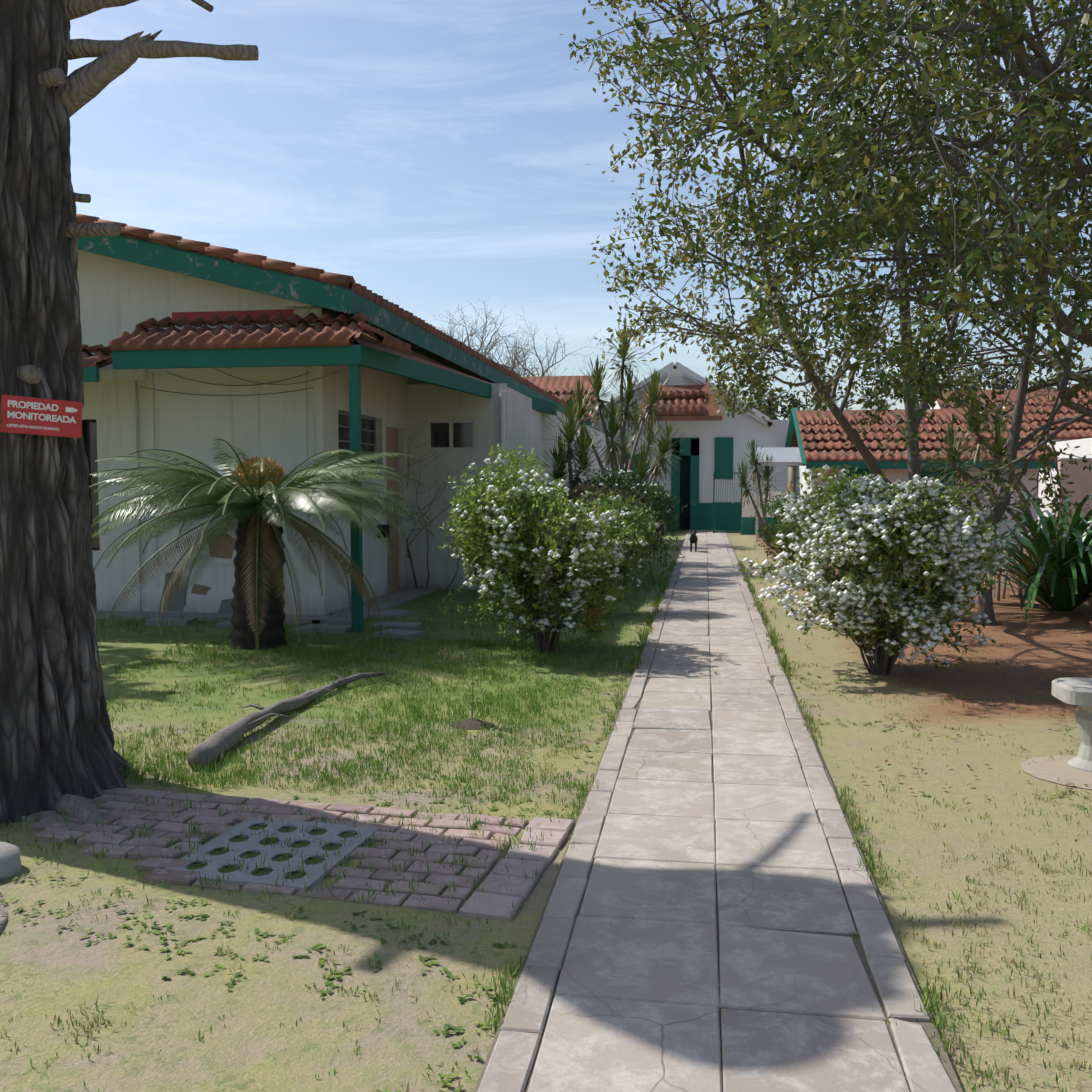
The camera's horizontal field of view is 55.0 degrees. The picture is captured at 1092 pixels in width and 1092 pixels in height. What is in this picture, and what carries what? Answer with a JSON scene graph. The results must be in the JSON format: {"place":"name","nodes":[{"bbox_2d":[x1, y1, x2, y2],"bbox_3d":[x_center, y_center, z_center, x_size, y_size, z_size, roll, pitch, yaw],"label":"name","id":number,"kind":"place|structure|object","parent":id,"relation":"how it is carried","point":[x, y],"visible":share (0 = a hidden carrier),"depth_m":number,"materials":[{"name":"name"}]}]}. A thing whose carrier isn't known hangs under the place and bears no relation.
{"place":"outdoors","nodes":[
{"label":"outdoors","id":0,"kind":"place"},
{"bbox_2d":[0,484,1091,1091],"bbox_3d":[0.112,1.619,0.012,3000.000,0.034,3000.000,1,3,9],"label":"ground","id":1,"kind":"structure","parent":0,"point":[50,968],"depth_m":4.21,"materials":[{"name":"green plant"}]},
{"bbox_2d":[0,842,20,879],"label":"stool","id":2,"kind":"object","parent":1,"relation":"on","point":[10,862],"visible":0.83,"depth_m":4.35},
{"bbox_2d":[0,0,258,933],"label":"pine trunk","id":3,"kind":"object","parent":1,"relation":"on","point":[58,752],"visible":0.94,"depth_m":5.23,"materials":[{"name":"brown plant"}]},
{"bbox_2d":[0,394,81,437],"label":"warning sign","id":4,"kind":"object","parent":3,"relation":"attached to","point":[37,416],"visible":1,"depth_m":5.14,"materials":[{"name":"red metal"}]},
{"bbox_2d":[89,439,433,661],"bbox_3d":[-2.843,0.025,10.341,3.420,2.044,3.474,1,3,9],"label":"cycad","id":5,"kind":"object","parent":1,"relation":"on","point":[258,602],"visible":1,"depth_m":9.98,"materials":[{"name":"green plant"}]},
{"bbox_2d":[96,588,435,639],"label":"house apron stones","id":6,"kind":"object","parent":1,"relation":"on","point":[408,630],"visible":0.62,"depth_m":12.37,"materials":[{"name":"grey stone"}]},
{"bbox_2d":[186,825,356,878],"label":"paver grass holes","id":7,"kind":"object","parent":1,"relation":"on","point":[278,858],"depth_m":4.55,"materials":[{"name":"green plant"}]},
{"bbox_2d":[158,817,379,891],"bbox_3d":[-1.180,1.348,4.574,0.666,0.054,0.746,1,4,14],"label":"paver","id":8,"kind":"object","parent":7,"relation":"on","point":[217,864],"depth_m":4.54,"materials":[{"name":"concrete"}]},
{"bbox_2d":[187,672,385,769],"bbox_3d":[-1.819,1.116,7.286,0.496,0.144,2.804,1,3,10],"label":"fallen branch","id":9,"kind":"object","parent":1,"relation":"on","point":[226,739],"visible":0.98,"depth_m":6.68,"materials":[{"name":"grey wood"}]},
{"bbox_2d":[22,788,574,920],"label":"paver bricks","id":10,"kind":"object","parent":1,"relation":"on","point":[496,906],"visible":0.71,"depth_m":4.65,"materials":[{"name":"grey brick"}]},
{"bbox_2d":[112,344,556,631],"bbox_3d":[-1.214,-0.826,14.962,2.650,3.090,9.369,2,4,32],"label":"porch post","id":11,"kind":"object","parent":1,"relation":"on","point":[355,358],"visible":0.79,"depth_m":11.40,"materials":[{"name":"green paint"}]},
{"bbox_2d":[77,221,604,614],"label":"house walls","id":12,"kind":"structure","parent":1,"relation":"on","point":[126,305],"depth_m":12.72,"materials":[{"name":"white paint"}]},
{"bbox_2d":[82,420,99,549],"bbox_3d":[-5.621,-0.756,13.041,0.280,1.620,0.040,1,3,9],"label":"house window","id":13,"kind":"structure","parent":12,"relation":"attached to","point":[89,429],"depth_m":13.04,"materials":[{"name":"black metal"}]},
{"bbox_2d":[83,367,98,381],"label":"porch beam","id":14,"kind":"structure","parent":12,"relation":"attached to","point":[90,374],"depth_m":11.41,"materials":[{"name":"green paint"}]},
{"bbox_2d":[163,571,184,611],"bbox_3d":[-4.531,0.552,12.773,0.300,0.500,0.001,1,3,9],"label":"plaster patch","id":15,"kind":"object","parent":12,"relation":"attached to","point":[177,604],"visible":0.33,"depth_m":12.77,"materials":[{"name":"grey paint"}]},
{"bbox_2d":[191,584,208,594],"bbox_3d":[-4.199,0.525,12.721,0.250,0.140,0.001,1,3,9],"label":"plaster patch","id":16,"kind":"object","parent":12,"relation":"attached to","point":[199,589],"visible":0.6,"depth_m":12.72,"materials":[{"name":"paint"}]},
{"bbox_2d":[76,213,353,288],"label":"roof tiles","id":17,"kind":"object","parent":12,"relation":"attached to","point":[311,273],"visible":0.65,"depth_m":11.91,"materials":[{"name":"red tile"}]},
{"bbox_2d":[208,533,235,558],"bbox_3d":[-3.913,-0.003,12.681,0.380,0.320,0.001,1,3,9],"label":"plaster patch","id":18,"kind":"object","parent":12,"relation":"attached to","point":[227,551],"visible":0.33,"depth_m":12.68,"materials":[{"name":"paint"}]},
{"bbox_2d":[218,598,232,612],"bbox_3d":[-3.680,0.715,12.654,0.600,0.230,0.001,1,3,9],"label":"plaster patch","id":19,"kind":"object","parent":12,"relation":"attached to","point":[225,606],"visible":0.17,"depth_m":12.68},
{"bbox_2d":[172,309,292,319],"bbox_3d":[-3.736,-2.746,12.481,1.520,0.100,0.035,1,3,9],"label":"porch flashing","id":20,"kind":"object","parent":12,"relation":"attached to","point":[286,313],"visible":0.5,"depth_m":12.46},
{"bbox_2d":[136,306,348,395],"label":"wall cables","id":21,"kind":"object","parent":12,"relation":"attached to","point":[249,381],"depth_m":12.44,"materials":[{"name":"grey"}]},
{"bbox_2d":[78,235,566,413],"bbox_3d":[-5.603,-4.016,22.318,9.985,1.546,20.018,1,3,9],"label":"fascia board","id":22,"kind":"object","parent":12,"relation":"attached to","point":[259,280],"depth_m":12.04,"materials":[{"name":"green wood"}]},
{"bbox_2d":[338,411,375,469],"bbox_3d":[-2.528,-1.364,13.822,0.052,0.740,1.780,1,3,9],"label":"window","id":23,"kind":"structure","parent":12,"relation":"attached to","point":[368,433],"depth_m":14.20,"materials":[{"name":"grey"}]},
{"bbox_2d":[377,524,389,537],"bbox_3d":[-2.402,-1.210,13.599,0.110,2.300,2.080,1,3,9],"label":"meter box","id":24,"kind":"object","parent":12,"relation":"attached to","point":[385,527],"visible":0.39,"depth_m":14.49,"materials":[{"name":"black metal"}]},
{"bbox_2d":[358,320,411,355],"bbox_3d":[-1.907,-2.379,11.681,0.598,0.396,1.100,1,3,9],"label":"porch roof hip","id":25,"kind":"object","parent":12,"relation":"attached to","point":[384,338],"visible":0.96,"depth_m":11.35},
{"bbox_2d":[386,428,398,592],"bbox_3d":[-2.314,-0.516,15.391,0.040,2.420,0.920,1,3,9],"label":"door","id":26,"kind":"structure","parent":12,"relation":"in","point":[393,556],"depth_m":15.55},
{"bbox_2d":[322,308,493,382],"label":"house roof deck","id":27,"kind":"structure","parent":12,"relation":"attached to","point":[336,314],"depth_m":20.45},
{"bbox_2d":[328,324,488,382],"bbox_3d":[-0.418,-2.948,21.224,1.679,0.465,19.750,1,3,9],"label":"lean-to roof","id":28,"kind":"object","parent":12,"relation":"attached to","point":[366,342],"depth_m":13.46,"materials":[{"name":"ceramic"}]},
{"bbox_2d":[283,298,580,490],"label":"white wall","id":29,"kind":"structure","parent":12,"relation":"attached to","point":[292,304],"depth_m":15.53,"materials":[{"name":"paint"}]},
{"bbox_2d":[427,420,473,449],"bbox_3d":[-1.431,-1.675,15.843,0.730,0.460,0.045,1,3,9],"label":"window","id":30,"kind":"structure","parent":12,"relation":"attached to","point":[458,432],"depth_m":15.84,"materials":[{"name":"white paint"}]},
{"bbox_2d":[406,396,484,589],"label":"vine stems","id":31,"kind":"object","parent":1,"relation":"on","point":[408,550],"visible":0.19,"depth_m":15.84,"materials":[{"name":"brown"}]},
{"bbox_2d":[461,668,482,717],"bbox_3d":[-0.495,1.003,6.995,0.160,0.394,0.158,1,3,9],"label":"seedling","id":32,"kind":"object","parent":1,"relation":"on","point":[471,690],"visible":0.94,"depth_m":7.00,"materials":[{"name":"green plant"}]},
{"bbox_2d":[450,718,494,728],"bbox_3d":[-0.496,1.172,7.006,0.320,0.046,0.260,1,3,9],"label":"dirt mound","id":33,"kind":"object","parent":1,"relation":"on","point":[466,723],"depth_m":6.96,"materials":[{"name":"brown soil"}]},
{"bbox_2d":[433,299,600,375],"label":"bare tree","id":34,"kind":"object","parent":1,"relation":"on","point":[513,366],"visible":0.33,"depth_m":44.86,"materials":[{"name":"brown plant"}]},
{"bbox_2d":[438,443,644,654],"bbox_3d":[-0.009,0.025,9.975,1.929,1.998,2.141,1,3,9],"label":"flowering shrub","id":35,"kind":"object","parent":1,"relation":"on","point":[509,525],"visible":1,"depth_m":9.59,"materials":[{"name":"green plant"}]},
{"bbox_2d":[529,394,611,584],"bbox_3d":[0.366,-0.917,16.581,1.180,3.090,1.673,-2,4,-33],"label":"yucca clump","id":36,"kind":"object","parent":1,"relation":"on","point":[559,467],"visible":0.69,"depth_m":16.39,"materials":[{"name":"green plant"}]},
{"bbox_2d":[541,489,672,604],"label":"shrub stems","id":37,"kind":"object","parent":1,"relation":"on","point":[639,519],"visible":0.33,"depth_m":12.85,"materials":[{"name":"green plant"}]},
{"bbox_2d":[554,469,667,591],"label":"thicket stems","id":38,"kind":"object","parent":1,"relation":"on","point":[592,486],"visible":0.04,"depth_m":14.81,"materials":[{"name":"green"}]},
{"bbox_2d":[554,317,690,488],"bbox_3d":[1.610,-1.971,19.987,1.576,4.791,3.703,2,4,34],"label":"yucca clump","id":39,"kind":"object","parent":1,"relation":"on","point":[612,416],"visible":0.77,"depth_m":19.71,"materials":[{"name":"green plant"}]},
{"bbox_2d":[568,467,681,580],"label":"shrub stems","id":40,"kind":"object","parent":1,"relation":"on","point":[615,480],"visible":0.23,"depth_m":16.91,"materials":[{"name":"green plant"}]},
{"bbox_2d":[607,399,675,484],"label":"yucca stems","id":41,"kind":"object","parent":1,"relation":"on","point":[649,442],"visible":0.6,"depth_m":26.92,"materials":[{"name":"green plant"}]},
{"bbox_2d":[628,484,695,558],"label":"shrub stems","id":42,"kind":"object","parent":1,"relation":"on","point":[668,523],"depth_m":20.63,"materials":[{"name":"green plant"}]},
{"bbox_2d":[593,370,788,530],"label":"end house walls","id":43,"kind":"structure","parent":1,"relation":"on","point":[741,429],"depth_m":35.34,"materials":[{"name":"white paint"}]},
{"bbox_2d":[523,375,602,422],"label":"tiled roof","id":44,"kind":"structure","parent":43,"relation":"attached to","point":[557,386],"depth_m":36.01,"materials":[{"name":"tile"}]},
{"bbox_2d":[652,385,705,415],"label":"house canopy tiles","id":45,"kind":"object","parent":43,"relation":"attached to","point":[684,400],"visible":0.77,"depth_m":34.52,"materials":[{"name":"tile"}]},
{"bbox_2d":[593,362,769,424],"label":"house barge boards","id":46,"kind":"object","parent":43,"relation":"attached to","point":[683,370],"visible":0.54,"depth_m":35.07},
{"bbox_2d":[689,376,772,425],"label":"house roof","id":47,"kind":"structure","parent":43,"relation":"attached to","point":[769,423],"depth_m":34.83,"materials":[{"name":"ceramic"}]},
{"bbox_2d":[660,517,775,534],"bbox_3d":[4.800,-0.664,33.466,6.047,0.550,0.360,1,4,19],"label":"wall base","id":48,"kind":"object","parent":1,"relation":"on","point":[748,526],"visible":0.14,"depth_m":32.78,"materials":[{"name":"green paint"}]},
{"bbox_2d":[474,530,962,1091],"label":"path slabs","id":49,"kind":"structure","parent":1,"relation":"on","point":[644,996],"depth_m":3.85,"materials":[{"name":"concrete"}]},
{"bbox_2d":[689,529,697,551],"bbox_3d":[3.416,-0.119,24.269,0.198,0.571,0.938,1,3,9],"label":"dog","id":50,"kind":"object","parent":49,"relation":"on","point":[693,538],"visible":0.9,"depth_m":24.09},
{"bbox_2d":[713,472,741,534],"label":"garden gate","id":51,"kind":"structure","parent":1,"relation":"on","point":[727,502],"depth_m":32.93,"materials":[{"name":"metal"}]},
{"bbox_2d":[663,492,793,517],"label":"white garden wall","id":52,"kind":"structure","parent":1,"relation":"on","point":[749,510],"depth_m":32.72,"materials":[{"name":"white paint"}]},
{"bbox_2d":[729,438,782,542],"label":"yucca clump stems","id":53,"kind":"object","parent":1,"relation":"on","point":[753,460],"visible":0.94,"depth_m":28.29,"materials":[{"name":"green plant"}]},
{"bbox_2d":[751,490,804,550],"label":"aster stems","id":54,"kind":"object","parent":1,"relation":"on","point":[777,505],"visible":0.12,"depth_m":24.89,"materials":[{"name":"green plant"}]},
{"bbox_2d":[754,517,806,565],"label":"shrub stems","id":55,"kind":"object","parent":1,"relation":"on","point":[772,537],"visible":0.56,"depth_m":19.95,"materials":[{"name":"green plant"}]},
{"bbox_2d":[754,447,815,541],"bbox_3d":[6.672,-1.488,29.530,1.704,2.666,2.200,1,3,9],"label":"canopy","id":56,"kind":"object","parent":1,"relation":"on","point":[786,456],"visible":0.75,"depth_m":28.88,"materials":[{"name":"white metal"}]},
{"bbox_2d":[744,360,880,493],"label":"bare tree","id":57,"kind":"object","parent":1,"relation":"on","point":[792,403],"visible":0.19,"depth_m":58.20,"materials":[{"name":"grey plant"}]},
{"bbox_2d":[559,0,1091,625],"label":"evergreen tree","id":58,"kind":"object","parent":1,"relation":"on","point":[771,340],"visible":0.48,"depth_m":9.87,"materials":[{"name":"green plant"}]},
{"bbox_2d":[612,0,1091,545],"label":"evergreen tree","id":59,"kind":"object","parent":1,"relation":"on","point":[1006,32],"visible":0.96,"depth_m":7.11,"materials":[{"name":"green plant"}]},
{"bbox_2d":[738,464,1008,675],"bbox_3d":[2.750,0.200,8.915,2.185,1.777,2.032,1,3,9],"label":"flowering shrub","id":60,"kind":"object","parent":1,"relation":"on","point":[909,557],"visible":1,"depth_m":8.42,"materials":[{"name":"green"}]},
{"bbox_2d":[927,384,1043,536],"bbox_3d":[6.863,-1.005,16.621,1.556,3.271,1.990,-3,5,-42],"label":"yucca clump","id":61,"kind":"object","parent":1,"relation":"on","point":[999,443],"visible":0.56,"depth_m":16.54,"materials":[{"name":"green plant"}]},
{"bbox_2d":[890,325,1091,409],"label":"bare tree","id":62,"kind":"object","parent":1,"relation":"on","point":[978,374],"visible":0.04,"depth_m":44.05,"materials":[{"name":"brown plant"}]},
{"bbox_2d":[967,535,1023,604],"bbox_3d":[6.056,0.304,14.117,0.498,0.940,0.544,-1,4,-11],"label":"garden chair","id":63,"kind":"object","parent":1,"relation":"on","point":[999,579],"visible":0.27,"depth_m":13.93,"materials":[{"name":"brown metal"}]},
{"bbox_2d":[972,546,1019,597],"bbox_3d":[6.451,0.366,15.084,0.720,0.704,0.720,1,3,9],"label":"garden table","id":64,"kind":"object","parent":1,"relation":"on","point":[1008,581],"visible":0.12,"depth_m":15.12,"materials":[{"name":"brown metal"}]},
{"bbox_2d":[1002,533,1036,601],"bbox_3d":[6.745,0.273,14.637,0.544,0.940,0.498,-3,5,-41],"label":"garden chair","id":65,"kind":"object","parent":1,"relation":"on","point":[1004,587],"visible":0.06,"depth_m":14.65,"materials":[{"name":"brown metal"}]},
{"bbox_2d":[948,491,1091,619],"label":"strap leaf clump","id":66,"kind":"object","parent":1,"relation":"on","point":[1052,575],"visible":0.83,"depth_m":12.65,"materials":[{"name":"green plant"}]},
{"bbox_2d":[1020,755,1091,788],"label":"slab","id":67,"kind":"structure","parent":1,"relation":"on","point":[1055,769],"depth_m":5.81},
{"bbox_2d":[1051,678,1091,771],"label":"stone table","id":68,"kind":"object","parent":67,"relation":"on","point":[1075,691],"visible":0.92,"depth_m":5.81,"materials":[{"name":"white stone"}]},
{"bbox_2d":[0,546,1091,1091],"bbox_3d":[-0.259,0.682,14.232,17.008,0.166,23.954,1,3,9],"label":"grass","id":69,"kind":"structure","parent":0,"point":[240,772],"depth_m":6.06,"materials":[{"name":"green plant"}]},
{"bbox_2d":[67,0,1091,483],"label":"sky","id":70,"kind":"structure","parent":0,"point":[433,155],"materials":[{"name":"blue"}]},
{"bbox_2d":[584,605,604,627],"bbox_3d":[0.530,0.796,11.755,0.270,0.235,0.270,1,3,9],"label":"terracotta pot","id":71,"kind":"object","parent":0,"point":[595,614],"visible":0.19,"depth_m":11.66,"materials":[{"name":"ceramic"}]},
{"bbox_2d":[623,437,740,530],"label":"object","id":72,"kind":"object","parent":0,"point":[701,516],"visible":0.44,"depth_m":35.43,"materials":[{"name":"teal wood"}]},
{"bbox_2d":[679,455,690,530],"bbox_3d":[4.746,-2.103,35.739,0.940,3.150,0.050,1,3,9],"label":"door","id":73,"kind":"structure","parent":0,"point":[685,474],"depth_m":35.73,"materials":[{"name":"green wood"}]},
{"bbox_2d":[788,426,798,466],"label":"wall","id":74,"kind":"structure","parent":0,"point":[794,442],"depth_m":34.15,"materials":[{"name":"white paint"}]},
{"bbox_2d":[795,406,1039,543],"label":"house walls","id":75,"kind":"structure","parent":0,"point":[894,475],"depth_m":27.99,"materials":[{"name":"white paint"}]},
{"bbox_2d":[785,408,1055,494],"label":"roof fascia","id":76,"kind":"structure","parent":75,"relation":"attached to","point":[861,465],"depth_m":28.03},
{"bbox_2d":[795,408,1058,461],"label":"house roof","id":77,"kind":"structure","parent":75,"relation":"on","point":[817,434],"depth_m":29.27,"materials":[{"name":"tile"}]},
{"bbox_2d":[930,401,1088,442],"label":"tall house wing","id":78,"kind":"structure","parent":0,"point":[937,406],"depth_m":35.64,"materials":[{"name":"white paint"}]},
{"bbox_2d":[936,389,1091,439],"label":"tile roof","id":79,"kind":"structure","parent":78,"relation":"on","point":[1033,412],"depth_m":37.25,"materials":[{"name":"tile"}]},
{"bbox_2d":[1038,438,1091,531],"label":"house walls","id":80,"kind":"structure","parent":0,"point":[1084,448],"depth_m":31.98,"materials":[{"name":"paint"}]},
{"bbox_2d":[1070,384,1091,408],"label":"roof","id":81,"kind":"structure","parent":80,"relation":"on","point":[1085,400],"depth_m":30.05,"materials":[{"name":"ceramic"}]},
{"bbox_2d":[1056,458,1091,534],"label":"wall","id":82,"kind":"structure","parent":0,"point":[1081,479],"depth_m":22.44,"materials":[{"name":"white paint"}]},
{"bbox_3d":[3.385,-5.331,39.830,3.291,2.093,9.000,1,3,9],"label":"house roof","id":83,"kind":"object","parent":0,"visible":0},
{"bbox_2d":[638,380,722,420],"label":"end house canopy hips","id":84,"kind":"object","parent":83,"relation":"attached to","point":[711,409],"visible":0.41,"depth_m":34.19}
]}

